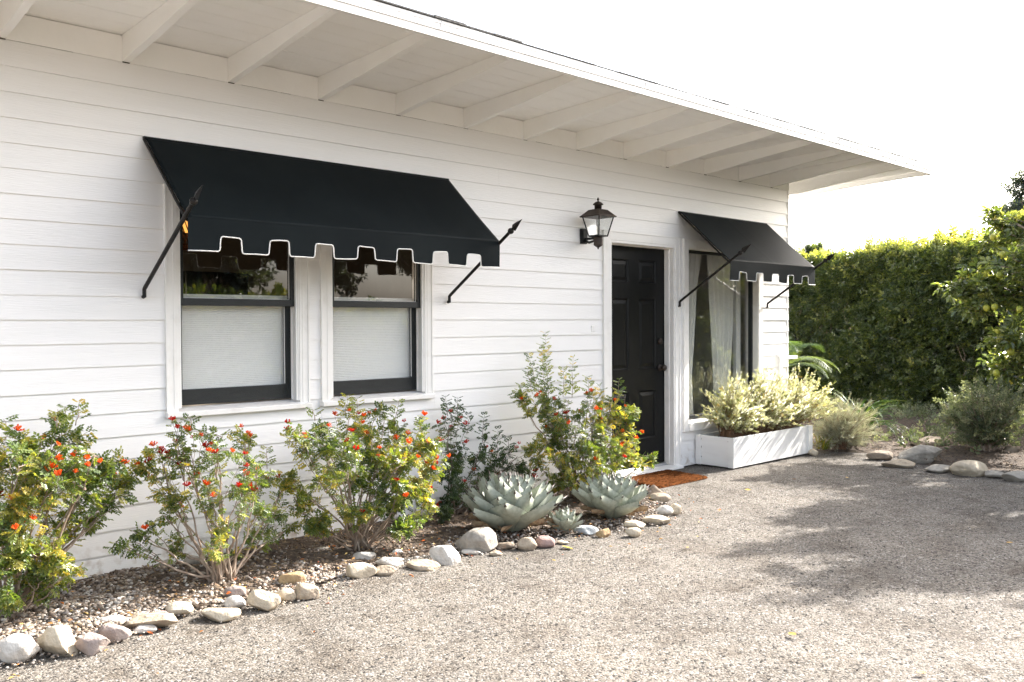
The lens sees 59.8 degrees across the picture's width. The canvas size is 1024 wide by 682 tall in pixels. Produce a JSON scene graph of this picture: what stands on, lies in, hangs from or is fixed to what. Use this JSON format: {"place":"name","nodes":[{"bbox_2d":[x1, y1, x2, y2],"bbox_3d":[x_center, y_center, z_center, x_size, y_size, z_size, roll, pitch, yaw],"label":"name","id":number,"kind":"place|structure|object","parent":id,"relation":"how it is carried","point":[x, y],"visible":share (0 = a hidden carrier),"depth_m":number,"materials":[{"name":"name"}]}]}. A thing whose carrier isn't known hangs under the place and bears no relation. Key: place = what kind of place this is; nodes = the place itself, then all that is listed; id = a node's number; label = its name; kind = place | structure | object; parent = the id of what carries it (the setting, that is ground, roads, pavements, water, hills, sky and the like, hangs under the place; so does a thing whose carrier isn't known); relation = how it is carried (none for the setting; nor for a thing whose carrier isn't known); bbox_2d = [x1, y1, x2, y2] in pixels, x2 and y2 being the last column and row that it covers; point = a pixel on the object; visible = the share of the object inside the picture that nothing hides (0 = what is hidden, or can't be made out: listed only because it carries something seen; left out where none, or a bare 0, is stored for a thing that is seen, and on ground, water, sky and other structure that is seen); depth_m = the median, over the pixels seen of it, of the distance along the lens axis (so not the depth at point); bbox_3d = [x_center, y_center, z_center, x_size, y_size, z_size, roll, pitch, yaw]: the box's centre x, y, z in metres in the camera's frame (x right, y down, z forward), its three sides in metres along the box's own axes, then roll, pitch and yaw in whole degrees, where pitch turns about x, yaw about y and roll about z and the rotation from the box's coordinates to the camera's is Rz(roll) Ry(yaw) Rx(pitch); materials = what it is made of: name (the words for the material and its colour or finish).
{"place":"outdoors","nodes":[
{"label":"outdoors","id":0,"kind":"place"},
{"bbox_2d":[0,451,1023,681],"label":"driveway","id":1,"kind":"structure","parent":0,"point":[553,585],"depth_m":4.29,"materials":[{"name":"grey gravel"}]},
{"bbox_2d":[37,624,78,656],"bbox_3d":[-1.914,1.253,3.711,0.190,0.148,0.100,0,1,5],"label":"rock","id":2,"kind":"object","parent":1,"relation":"on","point":[60,640],"visible":0.98,"depth_m":3.69,"materials":[{"name":"beige stone"}]},
{"bbox_2d":[74,632,109,655],"bbox_3d":[-1.762,1.272,3.742,0.137,0.091,0.078,0,1,13],"label":"rock","id":3,"kind":"object","parent":1,"relation":"on","point":[90,643],"visible":1,"depth_m":3.71,"materials":[{"name":"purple stone"}]},
{"bbox_2d":[98,624,131,642],"bbox_3d":[-1.737,1.271,3.889,0.162,0.077,0.094,0,1,8],"label":"rock","id":4,"kind":"object","parent":1,"relation":"on","point":[113,632],"visible":0.85,"depth_m":3.85,"materials":[{"name":"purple stone"}]},
{"bbox_2d":[133,624,156,633],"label":"rock","id":5,"kind":"object","parent":1,"relation":"on","point":[139,629],"visible":1,"depth_m":3.96,"materials":[{"name":"white stone"}]},
{"bbox_2d":[120,613,177,628],"bbox_3d":[-1.653,1.274,4.054,0.277,0.069,0.131,0,1,0],"label":"rock","id":6,"kind":"object","parent":1,"relation":"on","point":[159,619],"visible":0.83,"depth_m":4.02,"materials":[{"name":"beige stone"}]},
{"bbox_2d":[155,610,167,612],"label":"rock","id":7,"kind":"object","parent":1,"relation":"on","point":[160,611],"visible":0.31,"depth_m":4.17,"materials":[{"name":"white stone"}]},
{"bbox_2d":[165,601,193,615],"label":"rock","id":8,"kind":"object","parent":1,"relation":"on","point":[179,607],"visible":0.94,"depth_m":4.20,"materials":[{"name":"beige stone"}]},
{"bbox_2d":[201,608,240,621],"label":"rock","id":9,"kind":"object","parent":1,"relation":"on","point":[221,614],"visible":1,"depth_m":4.12,"materials":[{"name":"beige stone"}]},
{"bbox_2d":[224,595,245,607],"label":"rock","id":10,"kind":"object","parent":1,"relation":"on","point":[235,601],"visible":0.9,"depth_m":4.28,"materials":[{"name":"white stone"}]},
{"bbox_2d":[247,589,280,610],"bbox_3d":[-1.197,1.254,4.281,0.166,0.116,0.089,0,1,23],"label":"rock","id":11,"kind":"object","parent":1,"relation":"on","point":[264,600],"visible":0.99,"depth_m":4.26,"materials":[{"name":"beige stone"}]},
{"bbox_2d":[275,588,295,601],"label":"rock","id":12,"kind":"object","parent":1,"relation":"on","point":[288,594],"visible":0.78,"depth_m":4.39,"materials":[{"name":"beige stone"}]},
{"bbox_2d":[295,583,319,599],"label":"rock","id":13,"kind":"object","parent":1,"relation":"on","point":[306,591],"visible":1,"depth_m":4.42,"materials":[{"name":"beige stone"}]},
{"bbox_2d":[346,562,376,578],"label":"rock","id":14,"kind":"object","parent":1,"relation":"on","point":[359,570],"visible":0.99,"depth_m":4.78,"materials":[{"name":"beige stone"}]},
{"bbox_2d":[376,565,396,575],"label":"rock","id":15,"kind":"object","parent":1,"relation":"on","point":[385,570],"visible":0.94,"depth_m":4.82,"materials":[{"name":"beige stone"}]},
{"bbox_2d":[375,557,403,568],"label":"rock","id":16,"kind":"object","parent":1,"relation":"on","point":[396,562],"visible":0.76,"depth_m":4.96,"materials":[{"name":"white stone"}]},
{"bbox_2d":[392,549,401,552],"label":"rock","id":17,"kind":"object","parent":1,"relation":"on","point":[397,550],"visible":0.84,"depth_m":5.25,"materials":[{"name":"white stone"}]},
{"bbox_2d":[406,559,439,570],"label":"rock","id":18,"kind":"object","parent":1,"relation":"on","point":[423,565],"visible":0.99,"depth_m":4.95,"materials":[{"name":"beige stone"}]},
{"bbox_2d":[429,545,460,564],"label":"rock","id":19,"kind":"object","parent":1,"relation":"on","point":[444,554],"visible":0.92,"depth_m":5.07,"materials":[{"name":"white stone"}]},
{"bbox_2d":[0,0,934,586],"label":"house","id":20,"kind":"structure","parent":1,"relation":"on","point":[504,134],"depth_m":5.75,"materials":[{"name":"paint"}]},
{"bbox_2d":[183,211,187,249],"bbox_3d":[-2.235,-0.987,6.137,0.248,0.721,0.248,-1,2,-43],"label":"pendant lamp","id":21,"kind":"object","parent":20,"relation":"hanging from","point":[185,228],"visible":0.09,"depth_m":6.10,"materials":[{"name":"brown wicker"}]},
{"bbox_2d":[163,183,311,417],"bbox_3d":[-1.662,-0.234,5.385,0.924,1.325,0.168,-1,2,-43],"label":"window","id":22,"kind":"structure","parent":20,"relation":"in","point":[225,354],"depth_m":5.41,"materials":[{"name":"paint"}]},
{"bbox_2d":[141,136,521,302],"bbox_3d":[-0.996,-0.700,5.411,2.222,0.903,0.789,-1,2,-43],"label":"awning","id":23,"kind":"object","parent":20,"relation":"attached to","point":[255,203],"visible":1,"depth_m":5.27,"materials":[{"name":"black fabric"}]},
{"bbox_2d":[319,244,435,405],"bbox_3d":[-0.936,-0.251,6.073,0.915,1.325,0.168,-1,2,-43],"label":"window","id":24,"kind":"structure","parent":20,"relation":"in","point":[372,349],"depth_m":6.13,"materials":[{"name":"paint"}]},
{"bbox_2d":[580,198,616,248],"bbox_3d":[0.684,-0.967,7.338,0.216,0.427,0.282,-1,2,-43],"label":"wall lantern","id":25,"kind":"object","parent":20,"relation":"attached to","point":[598,213],"depth_m":7.29,"materials":[{"name":"black metal"}]},
{"bbox_2d":[612,245,666,469],"bbox_3d":[1.122,0.144,8.080,0.885,2.001,0.113,-1,2,-43],"label":"door","id":26,"kind":"structure","parent":20,"relation":"in","point":[637,273],"depth_m":8.16,"materials":[{"name":"black wood"}]},
{"bbox_2d":[682,239,762,431],"bbox_3d":[2.065,-0.064,8.961,1.408,1.826,0.230,-1,2,-43],"label":"window","id":27,"kind":"structure","parent":20,"relation":"in","point":[724,294],"depth_m":9.07,"materials":[{"name":"paint"}]},
{"bbox_2d":[678,211,834,308],"bbox_3d":[2.382,-0.776,8.607,1.592,0.902,0.789,-1,2,-43],"label":"awning","id":28,"kind":"object","parent":20,"relation":"attached to","point":[751,249],"visible":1,"depth_m":8.57,"materials":[{"name":"black fabric"}]},
{"bbox_2d":[461,549,480,554],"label":"rock","id":29,"kind":"object","parent":1,"relation":"on","point":[470,551],"visible":0.99,"depth_m":5.26,"materials":[{"name":"white stone"}]},
{"bbox_2d":[456,527,497,552],"bbox_3d":[-0.215,1.209,5.378,0.244,0.171,0.178,0,1,13],"label":"rock","id":30,"kind":"object","parent":1,"relation":"on","point":[482,539],"visible":0.88,"depth_m":5.31,"materials":[{"name":"grey stone"}]},
{"bbox_2d":[489,550,501,555],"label":"rock","id":31,"kind":"object","parent":1,"relation":"on","point":[495,553],"visible":1,"depth_m":5.24,"materials":[{"name":"beige stone"}]},
{"bbox_2d":[497,542,514,549],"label":"rock","id":32,"kind":"object","parent":1,"relation":"on","point":[505,545],"visible":0.99,"depth_m":5.38,"materials":[{"name":"brown stone"}]},
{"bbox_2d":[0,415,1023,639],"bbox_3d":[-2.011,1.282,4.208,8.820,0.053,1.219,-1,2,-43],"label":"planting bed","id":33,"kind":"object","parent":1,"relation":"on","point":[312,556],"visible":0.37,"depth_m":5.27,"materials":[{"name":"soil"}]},
{"bbox_2d":[0,399,160,617],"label":"flowering shrub","id":34,"kind":"object","parent":33,"relation":"on","point":[39,581],"visible":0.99,"depth_m":4.12,"materials":[{"name":"green plant"}]},
{"bbox_2d":[97,615,125,621],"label":"rock","id":35,"kind":"object","parent":33,"relation":"on","point":[114,618],"visible":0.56,"depth_m":4.02,"materials":[{"name":"white stone"}]},
{"bbox_2d":[158,559,175,566],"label":"rock","id":36,"kind":"object","parent":33,"relation":"on","point":[167,561],"visible":0.44,"depth_m":5.00,"materials":[{"name":"grey stone"}]},
{"bbox_2d":[182,555,199,564],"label":"rock","id":37,"kind":"object","parent":33,"relation":"on","point":[189,561],"visible":0.54,"depth_m":5.04,"materials":[{"name":"grey stone"}]},
{"bbox_2d":[103,413,304,582],"bbox_3d":[-1.540,0.834,4.742,1.175,0.924,0.708,-1,2,-43],"label":"flowering shrub","id":38,"kind":"object","parent":33,"relation":"on","point":[216,555],"visible":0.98,"depth_m":4.64,"materials":[{"name":"green plant"}]},
{"bbox_2d":[224,585,245,596],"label":"rock","id":39,"kind":"object","parent":33,"relation":"on","point":[237,590],"visible":0.84,"depth_m":4.46,"materials":[{"name":"grey stone"}]},
{"bbox_2d":[278,571,305,585],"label":"rock","id":40,"kind":"object","parent":33,"relation":"on","point":[293,577],"visible":0.69,"depth_m":4.62,"materials":[{"name":"stone"}]},
{"bbox_2d":[0,486,685,670],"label":"pebbles","id":41,"kind":"object","parent":33,"relation":"on","point":[36,631],"visible":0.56,"depth_m":4.50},
{"bbox_2d":[0,633,39,663],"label":"rock","id":42,"kind":"object","parent":41,"relation":"on","point":[15,647],"visible":0.98,"depth_m":3.60,"materials":[{"name":"white stone"}]},
{"bbox_2d":[8,492,707,678],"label":"petals","id":43,"kind":"object","parent":33,"relation":"on","point":[229,592],"visible":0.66,"depth_m":4.66,"materials":[{"name":"red plant"}]},
{"bbox_2d":[274,393,450,550],"bbox_3d":[-0.867,0.797,5.315,0.658,0.972,1.103,0,1,30],"label":"flowering shrub","id":44,"kind":"object","parent":33,"relation":"on","point":[403,490],"visible":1,"depth_m":5.29,"materials":[{"name":"green plant"}]},
{"bbox_2d":[352,552,375,559],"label":"rock","id":45,"kind":"object","parent":33,"relation":"on","point":[366,555],"visible":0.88,"depth_m":5.13,"materials":[{"name":"white stone"}]},
{"bbox_2d":[431,394,540,524],"bbox_3d":[-0.206,0.839,6.499,0.290,0.934,1.172,1,1,38],"label":"flowering shrub","id":46,"kind":"object","parent":33,"relation":"on","point":[449,506],"visible":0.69,"depth_m":6.32,"materials":[{"name":"green plant"}]},
{"bbox_2d":[459,469,567,532],"bbox_3d":[0.017,1.033,5.820,0.749,0.411,0.701,-1,1,-20],"label":"agave","id":47,"kind":"object","parent":33,"relation":"on","point":[511,503],"visible":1,"depth_m":5.63,"materials":[{"name":"green plant"}]},
{"bbox_2d":[542,505,583,533],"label":"agave","id":48,"kind":"object","parent":33,"relation":"on","point":[565,519],"visible":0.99,"depth_m":5.72,"materials":[{"name":"green plant"}]},
{"bbox_2d":[509,331,658,497],"bbox_3d":[0.671,0.583,6.846,1.491,1.328,0.566,-1,1,-31],"label":"flowering shrub","id":49,"kind":"object","parent":33,"relation":"on","point":[597,444],"visible":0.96,"depth_m":6.72,"materials":[{"name":"green plant"}]},
{"bbox_2d":[570,470,651,518],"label":"agave","id":50,"kind":"object","parent":33,"relation":"on","point":[614,495],"visible":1,"depth_m":6.08,"materials":[{"name":"green plant"}]},
{"bbox_2d":[517,537,536,550],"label":"rock","id":51,"kind":"object","parent":1,"relation":"on","point":[526,544],"visible":0.99,"depth_m":5.36,"materials":[{"name":"beige stone"}]},
{"bbox_2d":[535,535,554,547],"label":"rock","id":52,"kind":"object","parent":1,"relation":"on","point":[542,541],"visible":0.94,"depth_m":5.42,"materials":[{"name":"pink stone"}]},
{"bbox_2d":[556,540,568,543],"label":"rock","id":53,"kind":"object","parent":1,"relation":"on","point":[561,542],"visible":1,"depth_m":5.50,"materials":[{"name":"beige stone"}]},
{"bbox_2d":[573,525,598,535],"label":"rock","id":54,"kind":"object","parent":1,"relation":"on","point":[587,530],"visible":0.94,"depth_m":5.74,"materials":[{"name":"grey stone"}]},
{"bbox_2d":[596,528,610,537],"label":"rock","id":55,"kind":"object","parent":1,"relation":"on","point":[604,533],"visible":0.98,"depth_m":5.67,"materials":[{"name":"stone"}]},
{"bbox_2d":[625,527,640,536],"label":"rock","id":56,"kind":"object","parent":1,"relation":"on","point":[634,532],"visible":1,"depth_m":5.68,"materials":[{"name":"beige stone"}]},
{"bbox_2d":[624,520,645,527],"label":"rock","id":57,"kind":"object","parent":1,"relation":"on","point":[632,524],"visible":0.84,"depth_m":5.93,"materials":[{"name":"beige stone"}]},
{"bbox_2d":[646,485,662,498],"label":"rock","id":58,"kind":"object","parent":1,"relation":"on","point":[653,489],"visible":0.52,"depth_m":6.93,"materials":[{"name":"brown stone"}]},
{"bbox_2d":[642,515,670,524],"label":"rock","id":59,"kind":"object","parent":1,"relation":"on","point":[656,519],"visible":0.98,"depth_m":6.07,"materials":[{"name":"beige stone"}]},
{"bbox_2d":[649,493,670,501],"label":"rock","id":60,"kind":"object","parent":1,"relation":"on","point":[662,497],"visible":0.82,"depth_m":6.76,"materials":[{"name":"beige stone"}]},
{"bbox_2d":[655,505,672,515],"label":"rock","id":61,"kind":"object","parent":1,"relation":"on","point":[663,510],"visible":0.91,"depth_m":6.29,"materials":[{"name":"white stone"}]},
{"bbox_2d":[631,469,707,488],"bbox_3d":[1.315,1.195,7.774,0.775,0.021,0.500,-1,2,-43],"label":"doormat","id":62,"kind":"object","parent":1,"relation":"on","point":[664,478],"visible":0.95,"depth_m":7.71,"materials":[{"name":"orange fabric"}]},
{"bbox_2d":[670,503,680,514],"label":"rock","id":63,"kind":"object","parent":1,"relation":"on","point":[675,507],"visible":0.79,"depth_m":6.36,"materials":[{"name":"beige stone"}]},
{"bbox_2d":[695,425,812,468],"bbox_3d":[2.444,1.027,8.905,1.469,0.283,0.434,-1,2,-43],"label":"planter box","id":64,"kind":"object","parent":1,"relation":"on","point":[713,448],"visible":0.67,"depth_m":8.53,"materials":[{"name":"white paint"}]},
{"bbox_2d":[695,371,773,437],"bbox_3d":[2.129,0.615,8.509,0.762,0.675,0.597,-1,2,-43],"label":"variegated shrub","id":65,"kind":"object","parent":64,"relation":"on","point":[731,417],"visible":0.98,"depth_m":8.47,"materials":[{"name":"green plant"}]},
{"bbox_2d":[734,365,800,434],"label":"variegated shrub","id":66,"kind":"object","parent":64,"relation":"on","point":[771,401],"visible":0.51,"depth_m":8.83,"materials":[{"name":"green plant"}]},
{"bbox_2d":[772,364,846,430],"bbox_3d":[3.066,0.582,9.337,1.225,0.715,0.687,-1,2,-43],"label":"variegated shrub","id":67,"kind":"object","parent":64,"relation":"on","point":[809,410],"visible":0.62,"depth_m":9.20,"materials":[{"name":"green plant"}]},
{"bbox_2d":[774,353,797,386],"bbox_3d":[2.943,0.642,9.544,0.407,1.044,0.065,-1,2,-43],"label":"picket post","id":68,"kind":"object","parent":1,"relation":"on","point":[778,358],"visible":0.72,"depth_m":9.40,"materials":[{"name":"white paint"}]},
{"bbox_2d":[808,449,817,455],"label":"rock","id":69,"kind":"object","parent":1,"relation":"on","point":[812,452],"visible":1,"depth_m":9.14,"materials":[{"name":"beige stone"}]},
{"bbox_2d":[793,240,838,253],"bbox_3d":[8.710,-1.041,25.749,1.482,3.804,1.546,-1,2,-43],"label":"distant tree","id":70,"kind":"object","parent":1,"relation":"on","point":[809,248],"visible":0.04,"depth_m":25.85,"materials":[{"name":"green plant"}]},
{"bbox_2d":[867,450,892,459],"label":"rock","id":71,"kind":"object","parent":1,"relation":"on","point":[881,455],"visible":1,"depth_m":8.85,"materials":[{"name":"brown stone"}]},
{"bbox_2d":[881,459,915,467],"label":"rock","id":72,"kind":"object","parent":1,"relation":"on","point":[901,463],"visible":0.98,"depth_m":8.37,"materials":[{"name":"beige stone"}]},
{"bbox_2d":[897,445,941,463],"bbox_3d":[3.987,1.118,8.712,0.518,0.217,0.254,0,1,0],"label":"rock","id":73,"kind":"object","parent":1,"relation":"on","point":[917,454],"visible":0.84,"depth_m":8.62,"materials":[{"name":"grey stone"}]},
{"bbox_2d":[910,436,953,446],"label":"rock","id":74,"kind":"object","parent":1,"relation":"on","point":[931,439],"visible":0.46,"depth_m":9.67,"materials":[{"name":"brown stone"}]},
{"bbox_2d":[924,464,949,472],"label":"rock","id":75,"kind":"object","parent":1,"relation":"on","point":[937,468],"visible":0.95,"depth_m":8.07,"materials":[{"name":"grey stone"}]},
{"bbox_2d":[949,460,987,476],"bbox_3d":[4.079,1.140,7.956,0.228,0.157,0.317,-3,3,-66],"label":"rock","id":76,"kind":"object","parent":1,"relation":"on","point":[973,468],"visible":0.97,"depth_m":7.89,"materials":[{"name":"beige stone"}]},
{"bbox_2d":[985,470,1003,477],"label":"rock","id":77,"kind":"object","parent":1,"relation":"on","point":[992,474],"visible":0.89,"depth_m":7.80,"materials":[{"name":"grey stone"}]},
{"bbox_2d":[990,169,1023,215],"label":"distant tree","id":78,"kind":"object","parent":1,"relation":"on","point":[1016,203],"visible":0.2,"depth_m":23.00,"materials":[{"name":"green plant"}]},
{"bbox_2d":[1001,471,1023,481],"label":"rock","id":79,"kind":"object","parent":1,"relation":"on","point":[1015,476],"visible":0.99,"depth_m":7.61,"materials":[{"name":"grey stone"}]},
{"bbox_2d":[385,0,1023,252],"label":"sky","id":80,"kind":"structure","parent":0,"point":[938,83],"materials":[{"name":"white"}]},
{"bbox_2d":[799,404,1023,471],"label":"garden soil","id":81,"kind":"structure","parent":0,"point":[960,454],"depth_m":9.48,"materials":[{"name":"brown soil"}]},
{"bbox_2d":[788,336,840,378],"bbox_3d":[3.257,0.495,11.413,1.791,1.214,1.891,-1,2,-43],"label":"palm","id":82,"kind":"object","parent":81,"relation":"on","point":[802,358],"visible":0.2,"depth_m":11.08,"materials":[{"name":"green plant"}]},
{"bbox_2d":[814,435,839,449],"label":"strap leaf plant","id":83,"kind":"object","parent":81,"relation":"on","point":[824,444],"visible":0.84,"depth_m":9.40,"materials":[{"name":"green plant"}]},
{"bbox_2d":[807,391,885,451],"bbox_3d":[3.558,0.851,9.492,0.880,0.660,0.887,-1,2,-43],"label":"lavender bush","id":84,"kind":"object","parent":81,"relation":"on","point":[847,429],"visible":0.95,"depth_m":9.40,"materials":[{"name":"green plant"}]},
{"bbox_2d":[815,390,910,437],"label":"strap leaf plant","id":85,"kind":"object","parent":81,"relation":"on","point":[867,409],"visible":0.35,"depth_m":9.96,"materials":[{"name":"green plant"}]},
{"bbox_2d":[788,225,1023,413],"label":"hedge","id":86,"kind":"object","parent":81,"relation":"on","point":[879,322],"visible":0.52,"depth_m":13.74,"materials":[{"name":"green plant"}]},
{"bbox_2d":[804,399,1023,453],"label":"ground cover","id":87,"kind":"object","parent":81,"relation":"on","point":[919,411],"visible":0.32,"depth_m":10.40,"materials":[{"name":"green plant"}]},
{"bbox_2d":[931,204,1023,394],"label":"citrus tree","id":88,"kind":"object","parent":81,"relation":"on","point":[985,294],"visible":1,"depth_m":9.45,"materials":[{"name":"green plant"}]},
{"bbox_2d":[932,374,1023,451],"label":"rounded shrub","id":89,"kind":"object","parent":81,"relation":"on","point":[975,420],"visible":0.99,"depth_m":9.09,"materials":[{"name":"green plant"}]},
{"bbox_2d":[1003,446,1019,451],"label":"rock","id":90,"kind":"object","parent":81,"relation":"on","point":[1011,449],"visible":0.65,"depth_m":9.09,"materials":[{"name":"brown stone"}]}
]}

